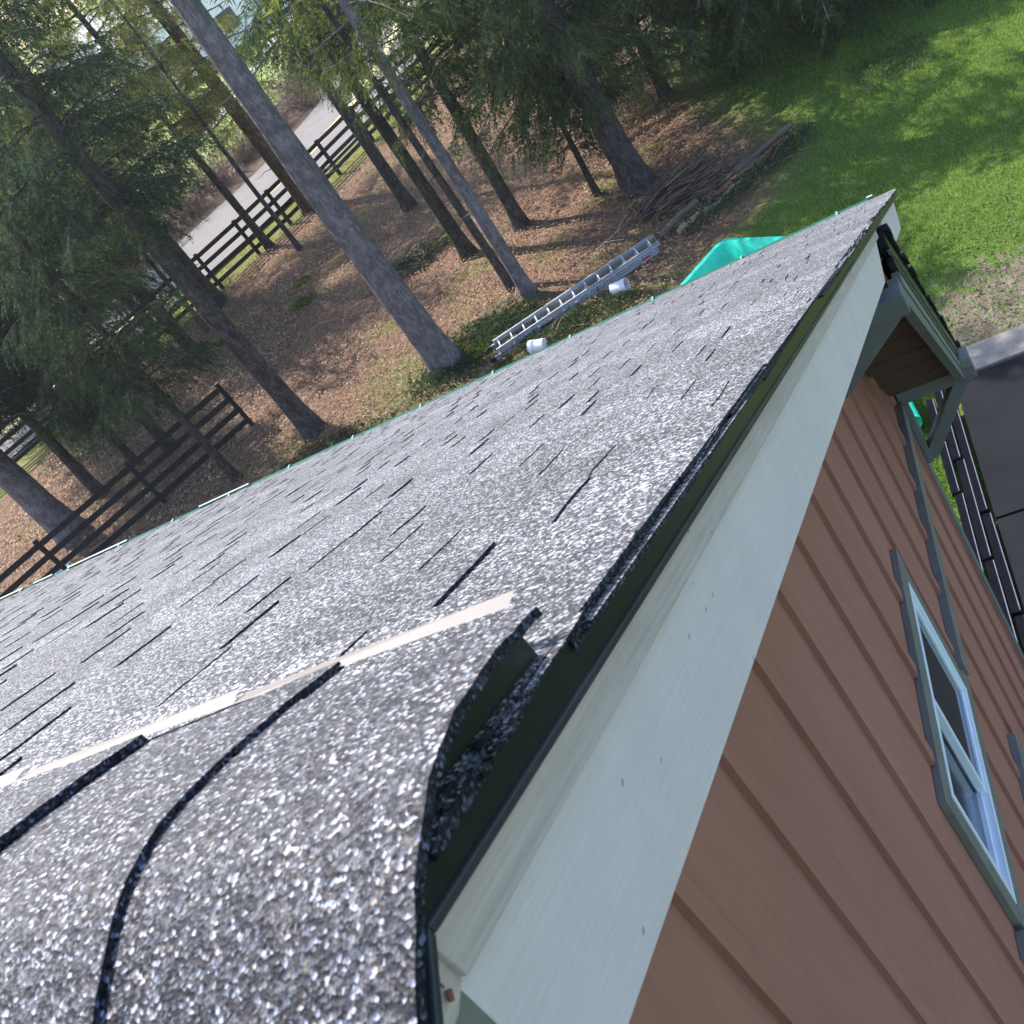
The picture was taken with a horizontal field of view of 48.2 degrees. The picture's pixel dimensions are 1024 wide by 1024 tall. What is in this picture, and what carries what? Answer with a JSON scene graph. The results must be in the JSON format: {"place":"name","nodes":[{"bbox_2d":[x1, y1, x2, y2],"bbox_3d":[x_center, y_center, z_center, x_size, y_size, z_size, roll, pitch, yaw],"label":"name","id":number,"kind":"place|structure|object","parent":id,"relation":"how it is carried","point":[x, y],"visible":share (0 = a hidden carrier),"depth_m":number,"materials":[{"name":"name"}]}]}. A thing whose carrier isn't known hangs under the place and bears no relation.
{"place":"outdoors","nodes":[
{"label":"outdoors","id":0,"kind":"place"},
{"bbox_2d":[0,0,77,51],"label":"sky","id":1,"kind":"structure","parent":0,"point":[72,0],"materials":[{"name":"white"}]},
{"bbox_2d":[56,13,294,270],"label":"path","id":2,"kind":"structure","parent":0,"point":[251,72],"depth_m":70.52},
{"bbox_2d":[36,0,291,138],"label":"white building","id":3,"kind":"structure","parent":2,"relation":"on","point":[230,9],"depth_m":81.93,"materials":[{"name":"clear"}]},
{"bbox_2d":[145,71,173,97],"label":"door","id":4,"kind":"structure","parent":3,"relation":"in","point":[149,71],"depth_m":82.72,"materials":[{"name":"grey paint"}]},
{"bbox_2d":[215,6,240,33],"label":"window","id":5,"kind":"structure","parent":3,"relation":"in","point":[228,10],"depth_m":81.82,"materials":[{"name":"glass"}]},
{"bbox_2d":[0,0,426,457],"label":"road","id":6,"kind":"structure","parent":0,"point":[318,121],"depth_m":44.47,"materials":[{"name":"grey asphalt"}]},
{"bbox_2d":[1,3,408,436],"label":"road line","id":7,"kind":"object","parent":6,"relation":"on","point":[354,101],"visible":0.12,"depth_m":46.85,"materials":[{"name":"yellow paint"}]},
{"bbox_2d":[36,9,518,453],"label":"verge grass","id":8,"kind":"structure","parent":0,"point":[347,161],"depth_m":39.04,"materials":[{"name":"green plant"}]},
{"bbox_2d":[0,0,1023,653],"bbox_3d":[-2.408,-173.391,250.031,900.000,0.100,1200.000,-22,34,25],"label":"ground","id":9,"kind":"structure","parent":0,"point":[742,132],"depth_m":24.72,"materials":[{"name":"brown soil"}]},
{"bbox_2d":[20,16,65,100],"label":"conifer tree","id":10,"kind":"object","parent":9,"relation":"on","point":[41,48],"depth_m":81.94,"materials":[{"name":"green plant"}]},
{"bbox_2d":[0,306,91,549],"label":"conifer tree","id":11,"kind":"object","parent":9,"relation":"on","point":[39,504],"visible":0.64,"depth_m":27.20,"materials":[{"name":"green plant"}]},
{"bbox_2d":[0,292,104,498],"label":"conifer tree","id":12,"kind":"object","parent":9,"relation":"on","point":[92,485],"visible":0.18,"depth_m":28.64,"materials":[{"name":"green plant"}]},
{"bbox_2d":[0,242,113,440],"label":"conifer tree","id":13,"kind":"object","parent":9,"relation":"on","point":[38,377],"visible":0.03,"depth_m":31.55,"materials":[{"name":"green plant"}]},
{"bbox_2d":[0,273,153,476],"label":"conifer tree","id":14,"kind":"object","parent":9,"relation":"on","point":[128,453],"visible":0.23,"depth_m":28.11,"materials":[{"name":"green plant"}]},
{"bbox_2d":[0,86,159,333],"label":"conifer tree","id":15,"kind":"object","parent":9,"relation":"on","point":[133,301],"visible":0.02,"depth_m":35.70,"materials":[{"name":"green plant"}]},
{"bbox_2d":[0,178,180,456],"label":"conifer tree","id":16,"kind":"object","parent":9,"relation":"on","point":[156,434],"visible":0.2,"depth_m":26.66,"materials":[{"name":"green plant"}]},
{"bbox_2d":[0,85,206,363],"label":"conifer tree","id":17,"kind":"object","parent":9,"relation":"on","point":[146,295],"visible":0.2,"depth_m":31.24,"materials":[{"name":"green plant"}]},
{"bbox_2d":[0,0,228,307],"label":"conifer tree","id":18,"kind":"object","parent":9,"relation":"on","point":[209,287],"visible":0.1,"depth_m":32.19,"materials":[{"name":"green plant"}]},
{"bbox_2d":[26,120,210,333],"bbox_3d":[-11.185,-8.085,32.840,2.407,8.102,2.889,-34,31,7],"label":"conifer tree","id":19,"kind":"object","parent":9,"relation":"on","point":[204,326],"visible":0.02,"depth_m":33.73,"materials":[{"name":"green plant"}]},
{"bbox_2d":[0,138,242,483],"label":"conifer tree","id":20,"kind":"object","parent":9,"relation":"on","point":[117,347],"visible":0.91,"depth_m":22.90,"materials":[{"name":"green plant"}]},
{"bbox_2d":[0,382,254,597],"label":"board fence","id":21,"kind":"object","parent":9,"relation":"on","point":[108,504],"visible":0.88,"depth_m":26.07,"materials":[{"name":"black paint"}]},
{"bbox_2d":[108,217,181,270],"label":"bare shrub","id":22,"kind":"object","parent":9,"relation":"on","point":[132,267],"visible":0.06,"depth_m":46.93,"materials":[{"name":"plant"}]},
{"bbox_2d":[26,0,274,251],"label":"conifer tree","id":23,"kind":"object","parent":9,"relation":"on","point":[266,242],"visible":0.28,"depth_m":34.37,"materials":[{"name":"green plant"}]},
{"bbox_2d":[0,0,324,441],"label":"conifer tree","id":24,"kind":"object","parent":9,"relation":"on","point":[307,422],"visible":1,"depth_m":20.89,"materials":[{"name":"green plant"}]},
{"bbox_2d":[121,183,213,263],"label":"bare shrub","id":25,"kind":"object","parent":9,"relation":"on","point":[181,217],"visible":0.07,"depth_m":47.15,"materials":[{"name":"plant"}]},
{"bbox_2d":[0,242,335,591],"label":"leaf litter","id":26,"kind":"object","parent":9,"relation":"on","point":[202,480],"visible":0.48,"depth_m":30.46,"materials":[{"name":"brown plant"}]},
{"bbox_2d":[215,338,223,345],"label":"fern tuft","id":27,"kind":"object","parent":26,"relation":"on","point":[220,340],"visible":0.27,"depth_m":33.01,"materials":[{"name":"green plant"}]},
{"bbox_2d":[282,288,322,315],"bbox_3d":[-5.717,-5.841,31.323,1.253,0.247,1.152,9,54,51],"label":"fern tuft","id":28,"kind":"object","parent":26,"relation":"on","point":[302,299],"visible":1,"depth_m":31.30,"materials":[{"name":"green plant"}]},
{"bbox_2d":[288,270,318,292],"bbox_3d":[-6.043,-6.652,32.781,1.110,0.196,0.863,-42,31,-6],"label":"fern tuft","id":29,"kind":"object","parent":26,"relation":"on","point":[303,282],"visible":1,"depth_m":32.75,"materials":[{"name":"green plant"}]},
{"bbox_2d":[39,317,297,557],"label":"twig litter","id":30,"kind":"object","parent":9,"relation":"on","point":[173,434],"visible":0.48,"depth_m":29.37,"materials":[{"name":"brown wood"}]},
{"bbox_2d":[0,107,372,461],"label":"board fence","id":31,"kind":"object","parent":9,"relation":"on","point":[242,230],"visible":0.46,"depth_m":37.64,"materials":[{"name":"black paint"}]},
{"bbox_2d":[151,157,237,226],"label":"bare shrub","id":32,"kind":"object","parent":9,"relation":"on","point":[201,208],"visible":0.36,"depth_m":47.92,"materials":[{"name":"plant"}]},
{"bbox_2d":[79,0,314,216],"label":"conifer tree","id":33,"kind":"object","parent":9,"relation":"on","point":[249,129],"visible":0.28,"depth_m":35.52,"materials":[{"name":"green plant"}]},
{"bbox_2d":[96,0,302,251],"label":"conifer tree","id":34,"kind":"object","parent":9,"relation":"on","point":[268,208],"visible":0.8,"depth_m":32.87,"materials":[{"name":"green plant"}]},
{"bbox_2d":[175,132,255,198],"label":"bare shrub","id":35,"kind":"object","parent":9,"relation":"on","point":[222,173],"visible":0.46,"depth_m":48.97,"materials":[{"name":"plant"}]},
{"bbox_2d":[210,126,257,176],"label":"bare shrub","id":36,"kind":"object","parent":9,"relation":"on","point":[252,149],"visible":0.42,"depth_m":50.06,"materials":[{"name":"plant"}]},
{"bbox_2d":[0,0,468,383],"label":"conifer tree","id":37,"kind":"object","parent":9,"relation":"on","point":[433,344],"visible":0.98,"depth_m":20.74,"materials":[{"name":"grey plant"}]},
{"bbox_2d":[231,81,305,152],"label":"bare shrub","id":38,"kind":"object","parent":9,"relation":"on","point":[287,115],"visible":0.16,"depth_m":50.73,"materials":[{"name":"plant"}]},
{"bbox_2d":[256,47,326,104],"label":"bare shrub","id":39,"kind":"object","parent":9,"relation":"on","point":[284,78],"visible":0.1,"depth_m":54.47,"materials":[{"name":"green plant"}]},
{"bbox_2d":[262,55,332,118],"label":"bare shrub","id":40,"kind":"object","parent":9,"relation":"on","point":[303,104],"visible":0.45,"depth_m":51.36,"materials":[{"name":"plant"}]},
{"bbox_2d":[285,40,325,78],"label":"bare shrub","id":41,"kind":"object","parent":9,"relation":"on","point":[302,60],"visible":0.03,"depth_m":56.26,"materials":[{"name":"green plant"}]},
{"bbox_2d":[210,0,417,212],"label":"conifer tree","id":42,"kind":"object","parent":9,"relation":"on","point":[404,198],"visible":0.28,"depth_m":30.71,"materials":[{"name":"green plant"}]},
{"bbox_2d":[272,4,380,111],"bbox_3d":[-5.244,-13.397,33.761,2.857,8.102,2.900,8,53,50],"label":"conifer tree","id":43,"kind":"object","parent":9,"relation":"on","point":[328,108],"visible":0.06,"depth_m":33.76,"materials":[{"name":"green plant"}]},
{"bbox_2d":[267,409,398,473],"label":"fir boughs","id":44,"kind":"object","parent":9,"relation":"on","point":[307,451],"visible":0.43,"depth_m":23.50,"materials":[{"name":"plant"}]},
{"bbox_2d":[221,0,478,261],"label":"conifer tree","id":45,"kind":"object","parent":9,"relation":"on","point":[464,245],"visible":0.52,"depth_m":24.42,"materials":[{"name":"green plant"}]},
{"bbox_2d":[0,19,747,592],"bbox_3d":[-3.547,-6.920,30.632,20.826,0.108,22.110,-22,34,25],"label":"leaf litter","id":46,"kind":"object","parent":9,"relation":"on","point":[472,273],"visible":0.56,"depth_m":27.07,"materials":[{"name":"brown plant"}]},
{"bbox_2d":[469,288,518,334],"bbox_3d":[-0.330,-4.271,23.821,1.864,0.066,0.512,-46,32,-13],"label":"fallen branch","id":47,"kind":"object","parent":46,"relation":"on","point":[502,307],"visible":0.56,"depth_m":23.68,"materials":[{"name":"brown wood"}]},
{"bbox_2d":[255,0,515,292],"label":"conifer tree","id":48,"kind":"object","parent":9,"relation":"on","point":[493,259],"visible":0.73,"depth_m":21.81,"materials":[{"name":"green plant"}]},
{"bbox_2d":[279,0,539,300],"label":"conifer tree","id":49,"kind":"object","parent":9,"relation":"on","point":[523,283],"visible":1,"depth_m":20.56,"materials":[{"name":"green plant"}]},
{"bbox_2d":[349,13,469,139],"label":"board fence","id":50,"kind":"object","parent":9,"relation":"on","point":[370,133],"visible":0.09,"depth_m":40.61,"materials":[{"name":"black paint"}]},
{"bbox_2d":[360,225,466,292],"bbox_3d":[-2.524,-6.560,28.901,3.320,0.367,1.985,-22,34,25],"label":"brush pile","id":51,"kind":"object","parent":9,"relation":"on","point":[406,260],"visible":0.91,"depth_m":28.55,"materials":[{"name":"brown wood"}]},
{"bbox_2d":[307,0,529,232],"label":"conifer tree","id":52,"kind":"object","parent":9,"relation":"on","point":[518,217],"visible":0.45,"depth_m":24.37,"materials":[{"name":"green plant"}]},
{"bbox_2d":[383,345,490,411],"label":"fir boughs","id":53,"kind":"object","parent":9,"relation":"on","point":[432,374],"visible":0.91,"depth_m":22.68,"materials":[{"name":"green plant"}]},
{"bbox_2d":[198,102,736,470],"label":"twig litter","id":54,"kind":"object","parent":9,"relation":"on","point":[455,284],"visible":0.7,"depth_m":25.92,"materials":[{"name":"brown wood"}]},
{"bbox_2d":[464,334,504,362],"bbox_3d":[-0.584,-3.266,22.616,1.124,0.269,1.009,2,48,47],"label":"fern tuft","id":55,"kind":"object","parent":9,"relation":"on","point":[483,349],"visible":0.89,"depth_m":22.61,"materials":[{"name":"green plant"}]},
{"bbox_2d":[421,284,561,378],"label":"fir boughs","id":56,"kind":"object","parent":9,"relation":"on","point":[499,328],"visible":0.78,"depth_m":22.94,"materials":[{"name":"green plant"}]},
{"bbox_2d":[449,1,542,48],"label":"conifer tree","id":57,"kind":"object","parent":9,"relation":"on","point":[505,22],"visible":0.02,"depth_m":29.77,"materials":[{"name":"green plant"}]},
{"bbox_2d":[0,189,1023,1023],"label":"brown house","id":58,"kind":"structure","parent":9,"relation":"on","point":[658,659],"depth_m":1.09,"materials":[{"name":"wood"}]},
{"bbox_2d":[889,548,1023,930],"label":"slider window","id":59,"kind":"structure","parent":58,"relation":"in","point":[963,782],"depth_m":3.45,"materials":[{"name":"grey paint"}]},
{"bbox_2d":[1007,733,1023,799],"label":"lower window","id":60,"kind":"structure","parent":58,"relation":"in","point":[1017,752],"depth_m":4.53,"materials":[{"name":"grey paint"}]},
{"bbox_2d":[448,0,635,197],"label":"conifer tree","id":61,"kind":"object","parent":9,"relation":"on","point":[592,185],"visible":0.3,"depth_m":24.36,"materials":[{"name":"green plant"}]},
{"bbox_2d":[391,0,710,198],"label":"conifer tree","id":62,"kind":"object","parent":9,"relation":"on","point":[558,35],"visible":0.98,"depth_m":22.13,"materials":[{"name":"green plant"}]},
{"bbox_2d":[548,317,585,336],"bbox_3d":[1.001,-3.549,21.502,1.149,0.060,0.669,-14,38,34],"label":"fallen branch","id":63,"kind":"object","parent":9,"relation":"on","point":[557,326],"visible":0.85,"depth_m":21.52,"materials":[{"name":"brown wood"}]},
{"bbox_2d":[491,277,652,370],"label":"fir boughs","id":64,"kind":"object","parent":9,"relation":"on","point":[575,318],"visible":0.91,"depth_m":21.26,"materials":[{"name":"green plant"}]},
{"bbox_2d":[527,338,547,353],"bbox_3d":[0.471,-3.092,21.276,0.337,0.272,0.267,-7,42,34],"label":"plastic bucket","id":65,"kind":"object","parent":64,"relation":"on","point":[534,345],"visible":0.84,"depth_m":21.20,"materials":[{"name":"plastic"}]},
{"bbox_2d":[486,234,660,363],"bbox_3d":[1.143,-4.097,21.978,3.893,0.190,0.514,-33,34,9],"label":"extension ladder","id":66,"kind":"object","parent":9,"relation":"on","point":[598,274],"visible":1,"depth_m":21.93,"materials":[{"name":"metal"}]},
{"bbox_2d":[595,212,627,250],"bbox_3d":[2.243,-5.679,23.056,0.693,0.059,1.215,10,55,51],"label":"fallen branch","id":67,"kind":"object","parent":9,"relation":"on","point":[611,236],"visible":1,"depth_m":23.14,"materials":[{"name":"brown wood"}]},
{"bbox_2d":[609,278,630,295],"bbox_3d":[1.996,-4.157,21.141,0.337,0.272,0.267,-13,39,35],"label":"plastic bucket","id":68,"kind":"object","parent":9,"relation":"on","point":[621,284],"visible":0.98,"depth_m":21.09,"materials":[{"name":"plastic"}]},
{"bbox_2d":[485,0,782,152],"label":"conifer tree","id":69,"kind":"object","parent":9,"relation":"on","point":[663,88],"visible":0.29,"depth_m":25.41,"materials":[{"name":"green plant"}]},
{"bbox_2d":[656,198,698,239],"bbox_3d":[3.188,-5.643,22.006,1.074,0.195,0.160,-44,31,-11],"label":"log","id":70,"kind":"object","parent":9,"relation":"on","point":[672,222],"visible":0.98,"depth_m":21.94,"materials":[{"name":"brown wood"}]},
{"bbox_2d":[630,149,736,221],"bbox_3d":[3.379,-6.614,22.932,2.419,0.330,2.124,-22,34,25],"label":"brush pile","id":71,"kind":"object","parent":9,"relation":"on","point":[671,186],"visible":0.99,"depth_m":22.72,"materials":[{"name":"brown wood"}]},
{"bbox_2d":[676,211,700,234],"bbox_3d":[3.333,-5.467,21.628,0.584,0.151,0.135,-43,31,-8],"label":"log","id":72,"kind":"object","parent":9,"relation":"on","point":[679,230],"visible":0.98,"depth_m":21.58,"materials":[{"name":"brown wood"}]},
{"bbox_2d":[531,0,855,109],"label":"conifer tree","id":73,"kind":"object","parent":9,"relation":"on","point":[716,36],"visible":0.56,"depth_m":24.31,"materials":[{"name":"green plant"}]},
{"bbox_2d":[702,198,722,214],"bbox_3d":[3.791,-5.763,21.570,0.445,0.146,0.126,-40,31,-4],"label":"log","id":74,"kind":"object","parent":9,"relation":"on","point":[708,208],"visible":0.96,"depth_m":21.54,"materials":[{"name":"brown wood"}]},
{"bbox_2d":[681,236,784,284],"bbox_3d":[3.707,-3.125,17.304,2.000,1.000,2.500,-49,33,-18],"label":"teal tarp","id":75,"kind":"object","parent":9,"relation":"on","point":[722,252],"visible":0.16,"depth_m":18.10,"materials":[{"name":"plastic"}]},
{"bbox_2d":[709,141,781,204],"bbox_3d":[4.447,-6.489,21.863,1.807,0.148,0.136,-40,31,-3],"label":"log","id":76,"kind":"object","parent":9,"relation":"on","point":[730,182],"visible":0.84,"depth_m":21.80,"materials":[{"name":"brown wood"}]},
{"bbox_2d":[688,122,809,203],"bbox_3d":[4.575,-6.767,22.069,2.641,0.160,1.662,-22,34,25],"label":"brush pile","id":77,"kind":"object","parent":9,"relation":"on","point":[723,182],"visible":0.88,"depth_m":22.05,"materials":[{"name":"brown wood"}]},
{"bbox_2d":[683,116,816,236],"bbox_3d":[4.470,-6.406,21.577,3.578,0.243,0.760,-39,31,-2],"label":"ground ivy","id":78,"kind":"object","parent":9,"relation":"on","point":[773,160],"visible":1,"depth_m":21.53,"materials":[{"name":"plant"}]},
{"bbox_2d":[715,178,742,200],"bbox_3d":[4.129,-6.110,21.718,0.689,0.120,0.092,-42,31,-7],"label":"log","id":79,"kind":"object","parent":78,"relation":"on","point":[730,188],"visible":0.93,"depth_m":21.68,"materials":[{"name":"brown wood"}]},
{"bbox_2d":[724,123,791,181],"bbox_3d":[4.757,-6.944,22.136,1.706,0.143,0.121,-40,31,-4],"label":"log","id":80,"kind":"object","parent":9,"relation":"on","point":[776,137],"visible":0.89,"depth_m":22.10,"materials":[{"name":"brown wood"}]},
{"bbox_2d":[757,135,788,161],"bbox_3d":[4.978,-6.945,21.916,0.830,0.132,0.107,-42,31,-6],"label":"log","id":81,"kind":"object","parent":9,"relation":"on","point":[760,157],"visible":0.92,"depth_m":21.89,"materials":[{"name":"brown wood"}]},
{"bbox_2d":[623,0,946,70],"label":"conifer tree","id":82,"kind":"object","parent":9,"relation":"on","point":[824,31],"visible":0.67,"depth_m":23.33,"materials":[{"name":"green plant"}]},
{"bbox_2d":[850,32,931,95],"bbox_3d":[7.206,-8.570,21.761,1.527,0.106,1.716,-22,34,25],"label":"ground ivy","id":83,"kind":"object","parent":9,"relation":"on","point":[883,65],"visible":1,"depth_m":21.81,"materials":[{"name":"green plant"}]},
{"bbox_2d":[881,389,922,426],"bbox_3d":[4.926,-1.379,14.462,0.244,0.235,0.975,-28,32,16],"label":"tarp roll","id":84,"kind":"object","parent":9,"relation":"on","point":[916,413],"visible":0.15,"depth_m":14.09,"materials":[{"name":"teal plastic"}]},
{"bbox_2d":[934,390,961,463],"bbox_3d":[5.296,-1.242,14.046,0.096,0.071,1.960,-21,35,24],"label":"long board","id":85,"kind":"object","parent":9,"relation":"on","point":[952,444],"visible":0.43,"depth_m":13.55,"materials":[{"name":"black wood"}]},
{"bbox_2d":[911,181,1023,345],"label":"clover","id":86,"kind":"object","parent":9,"relation":"on","point":[968,269],"visible":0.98,"depth_m":15.85,"materials":[{"name":"green plant"}]},
{"bbox_2d":[953,409,988,515],"bbox_3d":[5.281,-0.631,13.252,0.096,0.071,1.950,-21,35,25],"label":"long board","id":87,"kind":"object","parent":9,"relation":"on","point":[970,466],"visible":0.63,"depth_m":13.11,"materials":[{"name":"black wood"}]},
{"bbox_2d":[956,459,992,562],"bbox_3d":[5.106,-0.041,12.651,0.096,0.071,1.660,-24,34,27],"label":"long board","id":88,"kind":"object","parent":9,"relation":"on","point":[981,537],"visible":1,"depth_m":12.54,"materials":[{"name":"black wood"}]},
{"bbox_2d":[966,324,1023,371],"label":"driveway edge","id":89,"kind":"object","parent":9,"relation":"on","point":[997,349],"depth_m":14.27,"materials":[{"name":"concrete"}]},
{"bbox_2d":[982,512,1022,616],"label":"long board","id":90,"kind":"object","parent":9,"relation":"on","point":[1005,574],"visible":1,"depth_m":11.84,"materials":[{"name":"black wood"}]},
{"bbox_2d":[985,559,1020,647],"bbox_3d":[4.904,1.147,11.287,0.096,0.071,1.900,-23,34,26],"label":"long board","id":91,"kind":"object","parent":9,"relation":"on","point":[995,581],"visible":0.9,"depth_m":11.64,"materials":[{"name":"black wood"}]},
{"bbox_2d":[677,0,1023,345],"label":"grass","id":92,"kind":"structure","parent":0,"point":[932,86],"depth_m":20.13,"materials":[{"name":"green plant"}]},
{"bbox_2d":[913,394,989,579],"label":"grass","id":93,"kind":"structure","parent":0,"point":[923,424],"depth_m":13.54,"materials":[{"name":"green plant"}]},
{"bbox_2d":[926,398,960,497],"bbox_3d":[5.126,-0.792,13.623,0.096,0.071,1.820,-21,35,24],"label":"long board","id":94,"kind":"object","parent":93,"relation":"on","point":[947,464],"visible":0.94,"depth_m":13.35,"materials":[{"name":"black wood"}]},
{"bbox_2d":[954,492,985,575],"bbox_3d":[4.964,0.256,12.404,0.096,0.071,1.350,-22,34,26],"label":"long board","id":95,"kind":"object","parent":93,"relation":"on","point":[965,518],"visible":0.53,"depth_m":12.50,"materials":[{"name":"black wood"}]},
{"bbox_2d":[961,355,1023,609],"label":"driveway","id":96,"kind":"structure","parent":0,"point":[992,402],"depth_m":13.16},
{"bbox_2d":[1015,614,1023,648],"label":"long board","id":97,"kind":"object","parent":96,"relation":"on","point":[1019,619],"visible":1,"depth_m":11.20,"materials":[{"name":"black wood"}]}
]}

